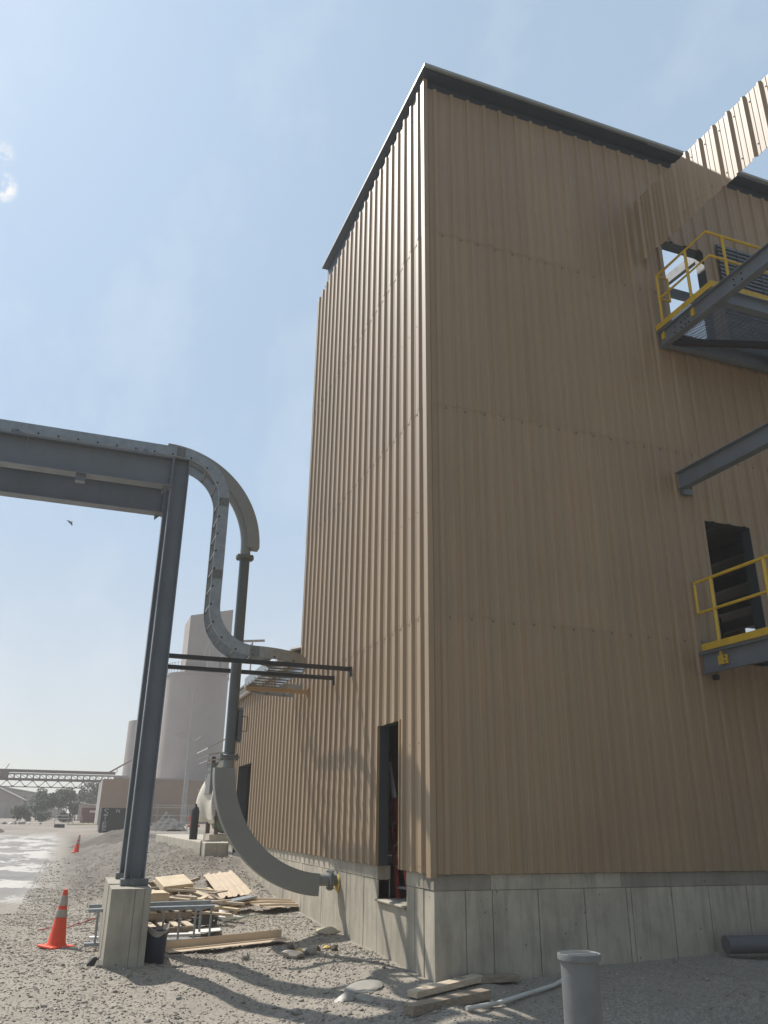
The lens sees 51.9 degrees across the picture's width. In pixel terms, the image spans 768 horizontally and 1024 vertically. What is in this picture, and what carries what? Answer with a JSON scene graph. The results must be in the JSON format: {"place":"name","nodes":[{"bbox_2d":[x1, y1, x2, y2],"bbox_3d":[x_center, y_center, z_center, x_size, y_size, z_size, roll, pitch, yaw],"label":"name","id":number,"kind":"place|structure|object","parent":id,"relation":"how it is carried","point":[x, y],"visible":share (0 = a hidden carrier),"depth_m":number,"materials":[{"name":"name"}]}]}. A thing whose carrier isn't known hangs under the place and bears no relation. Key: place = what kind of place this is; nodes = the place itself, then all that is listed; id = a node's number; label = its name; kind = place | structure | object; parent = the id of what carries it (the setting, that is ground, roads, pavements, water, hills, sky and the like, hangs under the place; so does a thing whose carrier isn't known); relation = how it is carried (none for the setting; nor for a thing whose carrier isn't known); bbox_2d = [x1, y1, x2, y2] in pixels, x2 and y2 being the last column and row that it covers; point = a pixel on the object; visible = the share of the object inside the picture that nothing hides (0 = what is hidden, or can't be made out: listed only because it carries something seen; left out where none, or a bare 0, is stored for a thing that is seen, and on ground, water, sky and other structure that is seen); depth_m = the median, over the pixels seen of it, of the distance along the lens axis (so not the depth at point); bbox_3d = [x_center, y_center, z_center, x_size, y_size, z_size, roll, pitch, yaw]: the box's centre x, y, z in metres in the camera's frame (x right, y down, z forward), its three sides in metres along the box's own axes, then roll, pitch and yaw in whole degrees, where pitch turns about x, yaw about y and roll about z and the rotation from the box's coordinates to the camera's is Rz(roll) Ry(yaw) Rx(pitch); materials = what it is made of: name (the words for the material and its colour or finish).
{"place":"outdoors","nodes":[
{"label":"outdoors","id":0,"kind":"place"},
{"bbox_2d":[204,640,227,667],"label":"roof equipment","id":1,"kind":"object","parent":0,"point":[213,664],"visible":0.34,"depth_m":80.53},
{"bbox_2d":[244,639,264,669],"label":"hoist beam","id":2,"kind":"structure","parent":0,"point":[261,640],"depth_m":82.19,"materials":[{"name":"metal"}]},
{"bbox_2d":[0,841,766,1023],"bbox_3d":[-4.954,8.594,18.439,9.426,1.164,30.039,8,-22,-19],"label":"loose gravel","id":3,"kind":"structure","parent":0,"point":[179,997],"depth_m":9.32,"materials":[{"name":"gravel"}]},
{"bbox_2d":[0,815,767,1023],"bbox_3d":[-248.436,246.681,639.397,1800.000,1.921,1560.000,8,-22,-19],"label":"ground","id":4,"kind":"structure","parent":0,"point":[27,850],"depth_m":8.78,"materials":[{"name":"gravel"}]},
{"bbox_2d":[0,787,25,817],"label":"gable house","id":5,"kind":"structure","parent":4,"relation":"on","point":[9,800],"depth_m":89.33,"materials":[{"name":"concrete"}]},
{"bbox_2d":[0,803,5,817],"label":"garage door","id":6,"kind":"structure","parent":5,"relation":"in","point":[2,805],"depth_m":88.83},
{"bbox_2d":[10,805,32,820],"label":"round bush","id":7,"kind":"object","parent":4,"relation":"on","point":[19,812],"visible":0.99,"depth_m":71.90,"materials":[{"name":"green plant"}]},
{"bbox_2d":[1,787,53,816],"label":"grey warehouse","id":8,"kind":"structure","parent":4,"relation":"on","point":[26,793],"depth_m":104.79,"materials":[{"name":"metal"}]},
{"bbox_2d":[22,795,35,811],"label":"bushy tree","id":9,"kind":"object","parent":4,"relation":"on","point":[30,802],"visible":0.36,"depth_m":97.63,"materials":[{"name":"green plant"}]},
{"bbox_2d":[29,797,46,819],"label":"bushy tree","id":10,"kind":"object","parent":4,"relation":"on","point":[39,804],"visible":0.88,"depth_m":78.62,"materials":[{"name":"green plant"}]},
{"bbox_2d":[33,810,53,821],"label":"round bush","id":11,"kind":"object","parent":4,"relation":"on","point":[42,816],"visible":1,"depth_m":71.57,"materials":[{"name":"green plant"}]},
{"bbox_2d":[33,788,60,811],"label":"bushy tree","id":12,"kind":"object","parent":4,"relation":"on","point":[53,799],"visible":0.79,"depth_m":81.60,"materials":[{"name":"green plant"}]},
{"bbox_2d":[37,889,73,949],"bbox_3d":[-4.370,5.490,10.678,0.350,0.705,0.350,-13,-27,33],"label":"traffic cone","id":13,"kind":"object","parent":4,"relation":"on","point":[57,938],"visible":1,"depth_m":10.57,"materials":[{"name":"orange plastic"}]},
{"bbox_2d":[51,808,63,817],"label":"bush","id":14,"kind":"object","parent":4,"relation":"on","point":[55,812],"visible":0.32,"depth_m":94.96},
{"bbox_2d":[54,824,64,827],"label":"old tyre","id":15,"kind":"object","parent":4,"relation":"on","point":[59,825],"visible":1,"depth_m":56.12,"materials":[{"name":"rubber"}]},
{"bbox_2d":[54,786,76,811],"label":"bushy tree","id":16,"kind":"object","parent":4,"relation":"on","point":[67,795],"visible":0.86,"depth_m":84.74,"materials":[{"name":"green plant"}]},
{"bbox_2d":[57,811,73,821],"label":"round bush","id":17,"kind":"object","parent":4,"relation":"on","point":[66,815],"visible":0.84,"depth_m":70.37,"materials":[{"name":"green plant"}]},
{"bbox_2d":[0,759,131,788],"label":"conveyor bridge","id":18,"kind":"structure","parent":4,"relation":"on","point":[4,774],"depth_m":65.89,"materials":[{"name":"metal"}]},
{"bbox_2d":[37,916,99,930],"bbox_3d":[-5.003,6.565,12.577,0.074,0.115,1.213,-11,-24,27],"label":"red cord","id":19,"kind":"object","parent":4,"relation":"on","point":[69,926],"visible":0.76,"depth_m":12.64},
{"bbox_2d":[68,800,81,820],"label":"bushy tree","id":20,"kind":"object","parent":4,"relation":"on","point":[73,808],"visible":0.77,"depth_m":79.59,"materials":[{"name":"green plant"}]},
{"bbox_2d":[71,835,80,852],"bbox_3d":[-12.791,13.860,32.974,0.350,0.705,0.350,19,-27,-27],"label":"traffic cone","id":21,"kind":"object","parent":4,"relation":"on","point":[76,848],"visible":0.88,"depth_m":32.87,"materials":[{"name":"orange plastic"}]},
{"bbox_2d":[67,823,96,824],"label":"grass verge","id":22,"kind":"object","parent":4,"relation":"on","point":[81,824],"depth_m":60.59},
{"bbox_2d":[0,467,164,519],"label":"rack beam","id":23,"kind":"structure","parent":4,"relation":"on","point":[41,486],"depth_m":12.46,"materials":[{"name":"grey metal"}]},
{"bbox_2d":[0,419,305,696],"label":"cable tray","id":24,"kind":"object","parent":23,"relation":"on","point":[224,641],"visible":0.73,"depth_m":12.35,"materials":[{"name":"metal"}]},
{"bbox_2d":[77,802,95,820],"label":"grey shed","id":25,"kind":"structure","parent":4,"relation":"on","point":[82,804],"depth_m":78.48,"materials":[{"name":"concrete"}]},
{"bbox_2d":[0,430,173,493],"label":"rack beam","id":26,"kind":"structure","parent":4,"relation":"on","point":[80,462],"depth_m":11.41,"materials":[{"name":"grey metal"}]},
{"bbox_2d":[76,779,99,804],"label":"bushy tree","id":27,"kind":"object","parent":4,"relation":"on","point":[88,796],"visible":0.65,"depth_m":91.89,"materials":[{"name":"green plant"}]},
{"bbox_2d":[80,807,95,822],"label":"maroon container","id":28,"kind":"object","parent":4,"relation":"on","point":[88,814],"visible":0.44,"depth_m":69.59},
{"bbox_2d":[86,957,98,965],"bbox_3d":[-3.406,5.252,9.210,0.105,0.109,0.166,-22,-24,30],"label":"rubble chunk","id":29,"kind":"object","parent":4,"relation":"on","point":[92,961],"visible":0.79,"depth_m":9.18,"materials":[{"name":"stone"}]},
{"bbox_2d":[94,960,102,967],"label":"rubble chunk","id":30,"kind":"object","parent":4,"relation":"on","point":[98,963],"visible":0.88,"depth_m":9.08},
{"bbox_2d":[97,877,119,956],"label":"concrete pier","id":31,"kind":"structure","parent":4,"relation":"on","point":[111,881],"depth_m":10.31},
{"bbox_2d":[115,490,169,878],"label":"rack column","id":32,"kind":"structure","parent":31,"relation":"on","point":[119,874],"depth_m":11.75,"materials":[{"name":"grey metal"}]},
{"bbox_2d":[97,808,125,832],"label":"steel dumpster","id":33,"kind":"object","parent":4,"relation":"on","point":[110,819],"visible":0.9,"depth_m":49.72,"materials":[{"name":"black metal"}]},
{"bbox_2d":[69,829,155,848],"bbox_3d":[-12.845,15.927,38.429,4.600,0.922,7.360,8,-22,-19],"label":"dirt mound","id":34,"kind":"object","parent":4,"relation":"on","point":[113,836],"visible":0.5,"depth_m":36.95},
{"bbox_2d":[94,779,155,824],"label":"tan shed","id":35,"kind":"structure","parent":4,"relation":"on","point":[112,793],"depth_m":61.95,"materials":[{"name":"metal"}]},
{"bbox_2d":[100,885,151,968],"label":"concrete pier","id":36,"kind":"structure","parent":4,"relation":"on","point":[125,928],"depth_m":9.26,"materials":[{"name":"concrete"}]},
{"bbox_2d":[119,457,190,885],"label":"rack column","id":37,"kind":"structure","parent":36,"relation":"on","point":[139,831],"depth_m":10.71,"materials":[{"name":"grey metal"}]},
{"bbox_2d":[122,720,136,776],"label":"concrete silo","id":38,"kind":"object","parent":4,"relation":"on","point":[129,747],"visible":0.09,"depth_m":87.89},
{"bbox_2d":[89,932,200,939],"bbox_3d":[-3.288,5.849,10.893,1.476,0.045,0.150,6,-22,-14],"label":"painted plank","id":39,"kind":"object","parent":4,"relation":"on","point":[172,935],"visible":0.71,"depth_m":10.95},
{"bbox_2d":[84,905,214,946],"bbox_3d":[-3.153,5.590,10.684,1.660,0.450,0.135,8,-22,-19],"label":"spare tray","id":40,"kind":"object","parent":4,"relation":"on","point":[99,910],"visible":0.49,"depth_m":10.77,"materials":[{"name":"metal"}]},
{"bbox_2d":[88,900,210,941],"bbox_3d":[-3.354,5.845,11.292,1.701,0.490,0.078,9,-23,-20],"label":"spare tray","id":41,"kind":"object","parent":4,"relation":"on","point":[183,903],"visible":0.59,"depth_m":11.47,"materials":[{"name":"metal"}]},
{"bbox_2d":[144,924,169,964],"bbox_3d":[-2.776,5.218,9.598,0.304,0.495,0.307,-4,-22,12],"label":"trash bucket","id":42,"kind":"object","parent":4,"relation":"on","point":[156,940],"visible":0.78,"depth_m":9.49,"materials":[{"name":"black plastic"}]},
{"bbox_2d":[151,890,169,901],"bbox_3d":[-3.813,6.066,12.332,0.839,0.241,0.560,8,-22,-19],"label":"wooden crate","id":43,"kind":"object","parent":4,"relation":"on","point":[160,896],"visible":0.23,"depth_m":12.23,"materials":[{"name":"brown wood"}]},
{"bbox_2d":[148,880,180,895],"bbox_3d":[-4.194,6.730,14.027,1.100,0.124,0.950,13,-15,-29],"label":"wood pallet","id":44,"kind":"object","parent":4,"relation":"on","point":[151,883],"visible":0.1,"depth_m":14.25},
{"bbox_2d":[155,874,193,892],"bbox_3d":[-3.760,6.647,14.128,0.532,0.256,0.727,12,-24,-26],"label":"plywood box","id":45,"kind":"object","parent":44,"relation":"on","point":[180,881],"visible":0.88,"depth_m":14.00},
{"bbox_2d":[179,892,191,894],"bbox_3d":[-3.485,6.692,13.848,0.120,0.174,0.344,-7,-22,19],"label":"lumber board","id":46,"kind":"object","parent":44,"relation":"on","point":[184,893],"visible":0.18,"depth_m":13.81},
{"bbox_2d":[167,889,195,891],"bbox_3d":[-3.532,6.605,13.783,0.500,0.059,0.120,5,-22,-12],"label":"lumber offcut","id":47,"kind":"object","parent":46,"relation":"on","point":[186,890],"visible":1,"depth_m":13.73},
{"bbox_2d":[115,777,215,823],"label":"tan block building","id":48,"kind":"structure","parent":4,"relation":"on","point":[168,791],"depth_m":73.87,"materials":[{"name":"concrete"}]},
{"bbox_2d":[150,812,185,830],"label":"gravel pile","id":49,"kind":"object","parent":4,"relation":"on","point":[166,826],"visible":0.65,"depth_m":52.39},
{"bbox_2d":[148,919,192,932],"bbox_3d":[-3.429,6.195,11.772,1.000,0.124,0.950,9,-23,-21],"label":"wood pallet","id":50,"kind":"object","parent":4,"relation":"on","point":[186,926],"visible":0.29,"depth_m":11.65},
{"bbox_2d":[149,909,191,920],"bbox_3d":[-3.626,6.288,12.378,1.000,0.124,0.950,11,-24,-25],"label":"wood pallet","id":51,"kind":"object","parent":50,"relation":"on","point":[156,915],"visible":0.38,"depth_m":12.09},
{"bbox_2d":[191,903,253,919],"bbox_3d":[-2.712,6.680,13.256,0.260,0.080,2.091,-7,-23,20],"label":"lumber board","id":52,"kind":"object","parent":51,"relation":"on","point":[241,906],"visible":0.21,"depth_m":13.54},
{"bbox_2d":[192,899,256,914],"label":"metal trim","id":53,"kind":"structure","parent":52,"relation":"on","point":[227,905],"depth_m":13.29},
{"bbox_2d":[190,895,256,910],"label":"metal trim","id":54,"kind":"structure","parent":53,"relation":"on","point":[243,898],"depth_m":13.66,"materials":[{"name":"metal"}]},
{"bbox_2d":[214,905,239,911],"bbox_3d":[-2.608,6.403,12.761,0.564,0.080,0.120,-4,-22,12],"label":"lumber offcut","id":55,"kind":"object","parent":54,"relation":"on","point":[227,908],"visible":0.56,"depth_m":12.70,"materials":[{"name":"brown wood"}]},
{"bbox_2d":[211,900,244,904],"bbox_3d":[-2.656,6.458,13.052,0.777,0.050,0.060,-7,-23,19],"label":"lumber offcut","id":56,"kind":"object","parent":54,"relation":"on","point":[233,903],"visible":0.55,"depth_m":12.98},
{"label":"lumber offcut","id":57,"kind":"object","parent":50,"relation":"on","visible":0},
{"bbox_2d":[169,897,190,900],"bbox_3d":[-3.216,6.104,12.410,0.338,0.079,0.100,-2,-21,6],"label":"lumber board","id":58,"kind":"object","parent":57,"relation":"on","point":[177,899],"visible":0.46,"depth_m":12.38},
{"bbox_2d":[151,804,215,830],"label":"pipe fence","id":59,"kind":"object","parent":4,"relation":"on","point":[156,822],"visible":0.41,"depth_m":51.87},
{"bbox_2d":[174,688,204,825],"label":"lamp mast","id":60,"kind":"object","parent":4,"relation":"on","point":[184,798],"visible":0.93,"depth_m":64.14,"materials":[{"name":"metal"}]},
{"bbox_2d":[155,834,227,856],"bbox_3d":[-5.912,10.823,25.117,1.749,0.850,10.550,8,-22,-19],"label":"concrete pad","id":61,"kind":"object","parent":4,"relation":"on","point":[183,841],"visible":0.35,"depth_m":21.97,"materials":[{"name":"concrete"}]},
{"bbox_2d":[189,804,199,839],"bbox_3d":[-5.623,9.185,23.434,0.236,0.990,0.236,8,-22,-19],"label":"gas cylinder","id":62,"kind":"object","parent":61,"relation":"on","point":[194,822],"visible":1,"depth_m":23.33,"materials":[{"name":"black metal"}]},
{"bbox_2d":[199,840,220,855],"bbox_3d":[-4.606,8.926,20.956,0.605,0.400,0.054,18,-27,-37],"label":"conduit","id":63,"kind":"object","parent":61,"relation":"attached to","point":[207,841],"visible":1,"depth_m":20.93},
{"bbox_2d":[197,739,225,840],"bbox_3d":[-4.895,8.074,23.520,1.200,3.140,2.300,8,-22,-19],"label":"machine skid","id":64,"kind":"object","parent":61,"relation":"on","point":[216,826],"visible":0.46,"depth_m":22.75,"materials":[{"name":"metal"}]},
{"bbox_2d":[196,760,222,823],"bbox_3d":[-5.239,8.364,23.529,0.273,1.718,2.663,9,-23,-21],"label":"cream tarp","id":65,"kind":"object","parent":64,"relation":"hanging from","point":[204,803],"visible":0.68,"depth_m":23.35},
{"bbox_2d":[156,610,232,778],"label":"concrete silo","id":66,"kind":"object","parent":4,"relation":"on","point":[209,704],"visible":0.62,"depth_m":80.85,"materials":[{"name":"concrete"}]},
{"bbox_2d":[189,928,219,932],"bbox_3d":[-2.630,6.145,11.576,0.582,0.027,0.317,12,-24,-27],"label":"white sheet","id":67,"kind":"object","parent":4,"relation":"on","point":[207,930],"visible":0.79,"depth_m":11.59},
{"bbox_2d":[196,917,217,925],"bbox_3d":[-2.729,6.268,12.098,0.340,0.110,0.144,8,-22,-19],"label":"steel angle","id":68,"kind":"object","parent":4,"relation":"on","point":[204,921],"visible":0.65,"depth_m":12.06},
{"bbox_2d":[208,890,227,893],"bbox_3d":[-2.911,6.675,13.866,0.120,0.022,0.531,-5,-22,14],"label":"lumber offcut","id":69,"kind":"object","parent":4,"relation":"on","point":[216,892],"visible":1,"depth_m":13.84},
{"bbox_2d":[184,887,217,890],"bbox_3d":[-3.231,6.652,13.919,0.580,0.078,0.120,7,-22,-16],"label":"lumber offcut","id":70,"kind":"object","parent":69,"relation":"on","point":[200,889],"visible":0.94,"depth_m":13.88,"materials":[{"name":"brown wood"}]},
{"bbox_2d":[205,911,231,916],"bbox_3d":[-2.580,6.262,12.303,0.407,0.067,0.120,3,-21,-6],"label":"lumber offcut","id":71,"kind":"object","parent":4,"relation":"on","point":[219,913],"visible":1,"depth_m":12.25,"materials":[{"name":"brown wood"}]},
{"bbox_2d":[206,909,242,921],"bbox_3d":[-2.680,6.591,12.983,0.689,0.187,0.546,-14,-25,32],"label":"plastic sheet","id":72,"kind":"object","parent":4,"relation":"on","point":[225,918],"visible":0.48,"depth_m":12.84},
{"bbox_2d":[165,929,289,952],"bbox_3d":[-2.082,5.743,10.578,1.713,0.145,0.300,14,-25,-30],"label":"board","id":73,"kind":"object","parent":4,"relation":"on","point":[193,944],"visible":0.89,"depth_m":10.62,"materials":[{"name":"wood"}]},
{"bbox_2d":[204,870,252,897],"bbox_3d":[-3.082,7.281,15.488,0.670,0.339,2.341,8,-22,-19],"label":"siding sheet","id":74,"kind":"object","parent":4,"relation":"on","point":[232,883],"visible":0.96,"depth_m":15.35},
{"bbox_2d":[241,952,249,959],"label":"rubble chunk","id":75,"kind":"object","parent":4,"relation":"on","point":[245,956],"visible":0.96,"depth_m":9.68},
{"bbox_2d":[249,898,298,907],"bbox_3d":[-1.879,6.917,13.967,1.573,0.126,0.671,6,-22,-13],"label":"siding sheet","id":76,"kind":"object","parent":4,"relation":"on","point":[270,902],"visible":0.74,"depth_m":13.88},
{"bbox_2d":[281,950,304,958],"bbox_3d":[-1.164,5.574,9.942,0.313,0.114,0.193,-6,-22,17],"label":"rubble chunk","id":77,"kind":"object","parent":4,"relation":"on","point":[291,954],"visible":0.98,"depth_m":9.89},
{"bbox_2d":[289,1008,301,1014],"bbox_3d":[-0.877,4.947,7.811,0.123,0.066,0.098,0,-29,7],"label":"rubble chunk","id":78,"kind":"object","parent":4,"relation":"on","point":[295,1011],"visible":1,"depth_m":7.79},
{"bbox_2d":[304,946,316,955],"bbox_3d":[-0.939,5.613,10.082,0.167,0.111,0.162,-1,-21,4],"label":"rubble chunk","id":79,"kind":"object","parent":4,"relation":"on","point":[309,950],"visible":0.97,"depth_m":10.06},
{"bbox_2d":[226,646,397,869],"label":"annex building","id":80,"kind":"structure","parent":4,"relation":"on","point":[265,751],"depth_m":17.25,"materials":[{"name":"paint"}]},
{"bbox_2d":[316,926,340,934],"bbox_3d":[-0.832,6.115,11.520,0.335,0.119,0.267,11,-24,-26],"label":"rubble chunk","id":81,"kind":"object","parent":4,"relation":"on","point":[329,930],"visible":0.95,"depth_m":11.46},
{"bbox_2d":[330,945,337,950],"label":"rubble chunk","id":82,"kind":"object","parent":4,"relation":"on","point":[333,948],"visible":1,"depth_m":10.28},
{"bbox_2d":[334,991,355,1002],"bbox_3d":[-0.398,4.966,8.060,0.209,0.125,0.257,-10,-14,22],"label":"cement chunk","id":83,"kind":"object","parent":4,"relation":"on","point":[348,996],"visible":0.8,"depth_m":8.01,"materials":[{"name":"concrete"}]},
{"bbox_2d":[344,980,383,993],"bbox_3d":[-0.213,5.085,8.428,0.456,0.109,0.363,8,-20,-37],"label":"cement chunk","id":84,"kind":"object","parent":4,"relation":"on","point":[361,986],"visible":0.77,"depth_m":8.38,"materials":[{"name":"concrete"}]},
{"bbox_2d":[354,993,374,1001],"bbox_3d":[-0.202,4.970,8.043,0.229,0.098,0.172,-4,-26,41],"label":"cement chunk","id":85,"kind":"object","parent":4,"relation":"on","point":[362,997],"visible":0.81,"depth_m":8.01,"materials":[{"name":"concrete"}]},
{"bbox_2d":[407,974,482,998],"bbox_3d":[0.655,4.993,8.321,0.952,0.118,0.150,17,-26,-35],"label":"timber plank","id":86,"kind":"object","parent":4,"relation":"on","point":[438,987],"visible":1,"depth_m":8.24,"materials":[{"name":"wood"}]},
{"bbox_2d":[404,988,490,1016],"bbox_3d":[0.640,4.840,7.802,1.097,0.101,0.140,18,-27,-38],"label":"timber plank","id":87,"kind":"object","parent":4,"relation":"on","point":[422,1007],"visible":0.97,"depth_m":7.74,"materials":[{"name":"wood"}]},
{"bbox_2d":[453,973,519,983],"bbox_3d":[1.123,5.102,8.623,0.762,0.071,0.130,9,-23,-21],"label":"timber plank","id":88,"kind":"object","parent":4,"relation":"on","point":[499,978],"visible":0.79,"depth_m":8.62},
{"bbox_2d":[247,63,767,982],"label":"tower building","id":89,"kind":"structure","parent":4,"relation":"on","point":[517,543],"depth_m":11.45,"materials":[{"name":"paint"}]},
{"bbox_2d":[1,430,338,895],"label":"conveying pipe","id":90,"kind":"object","parent":89,"relation":"attached to","point":[255,855],"visible":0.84,"depth_m":11.89,"materials":[{"name":"metal"}]},
{"bbox_2d":[236,706,247,742],"bbox_3d":[-2.219,3.307,12.263,0.192,0.548,0.140,8,-22,-19],"label":"inspection door","id":91,"kind":"structure","parent":90,"relation":"in","point":[240,712],"depth_m":12.20,"materials":[{"name":"grey paint"}]},
{"bbox_2d":[168,664,334,685],"bbox_3d":[-2.172,2.674,12.944,2.814,0.153,0.095,8,-22,-19],"label":"support bar","id":92,"kind":"object","parent":89,"relation":"attached to","point":[248,672],"visible":0.79,"depth_m":12.96,"materials":[{"name":"metal"}]},
{"bbox_2d":[169,653,351,676],"bbox_3d":[-1.899,2.347,12.092,2.934,0.153,0.095,8,-22,-19],"label":"support bar","id":93,"kind":"object","parent":89,"relation":"attached to","point":[252,661],"visible":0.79,"depth_m":12.09,"materials":[{"name":"metal"}]},
{"bbox_2d":[245,686,307,697],"bbox_3d":[-2.002,3.342,14.721,1.184,0.150,0.100,8,-22,-19],"label":"strut channel","id":94,"kind":"object","parent":89,"relation":"attached to","point":[269,689],"visible":1,"depth_m":14.70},
{"bbox_2d":[334,874,339,891],"bbox_3d":[-0.706,5.613,11.952,0.036,0.244,0.250,8,-22,-19],"label":"foam seal","id":95,"kind":"object","parent":89,"relation":"attached to","point":[337,886],"visible":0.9,"depth_m":11.88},
{"bbox_2d":[388,753,407,898],"bbox_3d":[0.186,4.193,10.839,0.048,2.072,1.028,8,-22,-19],"label":"extension ladder","id":96,"kind":"object","parent":89,"relation":"on","point":[398,887],"visible":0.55,"depth_m":10.89,"materials":[{"name":"metal"}]},
{"bbox_2d":[633,74,767,263],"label":"siding band","id":97,"kind":"object","parent":89,"relation":"attached to","point":[726,148],"visible":1,"depth_m":12.32,"materials":[{"name":"paint"}]},
{"bbox_2d":[655,230,767,372],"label":"platform","id":98,"kind":"structure","parent":89,"relation":"attached to","point":[729,292],"depth_m":12.72,"materials":[{"name":"yellow metal"}]},
{"bbox_2d":[675,422,767,496],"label":"steel beam","id":99,"kind":"structure","parent":89,"relation":"attached to","point":[738,450],"depth_m":11.33,"materials":[{"name":"metal"}]},
{"bbox_2d":[693,554,767,679],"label":"platform","id":100,"kind":"structure","parent":89,"relation":"attached to","point":[719,654],"depth_m":10.68,"materials":[{"name":"yellow metal"}]},
{"bbox_2d":[465,979,561,1010],"bbox_3d":[1.620,5.006,8.363,2.371,0.212,0.069,20,-29,-41],"label":"pvc pipe","id":101,"kind":"object","parent":4,"relation":"on","point":[511,998],"visible":0.66,"depth_m":8.04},
{"bbox_2d":[557,950,602,1023],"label":"capped pipe","id":102,"kind":"object","parent":4,"relation":"on","point":[581,989],"visible":1,"depth_m":4.62,"materials":[{"name":"grey plastic"}]},
{"bbox_2d":[721,935,767,953],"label":"drain pipe","id":103,"kind":"object","parent":4,"relation":"on","point":[744,944],"visible":1,"depth_m":9.56,"materials":[{"name":"plastic"}]},
{"bbox_2d":[0,0,767,813],"label":"sky","id":104,"kind":"structure","parent":0,"point":[179,179],"materials":[{"name":"blue"}]},
{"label":"lumber offcut","id":105,"kind":"object","parent":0,"visible":0},
{"bbox_2d":[175,895,197,900],"bbox_3d":[-3.185,6.211,12.713,0.348,0.079,0.100,-3,-22,9],"label":"lumber board","id":106,"kind":"object","parent":105,"relation":"on","point":[193,898],"visible":0.64,"depth_m":12.68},
{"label":"lumber board","id":107,"kind":"object","parent":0,"visible":0},
{"bbox_2d":[191,890,221,899],"bbox_3d":[-3.303,6.890,14.215,1.035,0.188,0.160,-17,-27,38],"label":"lumber board","id":108,"kind":"object","parent":107,"relation":"on","point":[201,894],"visible":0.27,"depth_m":14.11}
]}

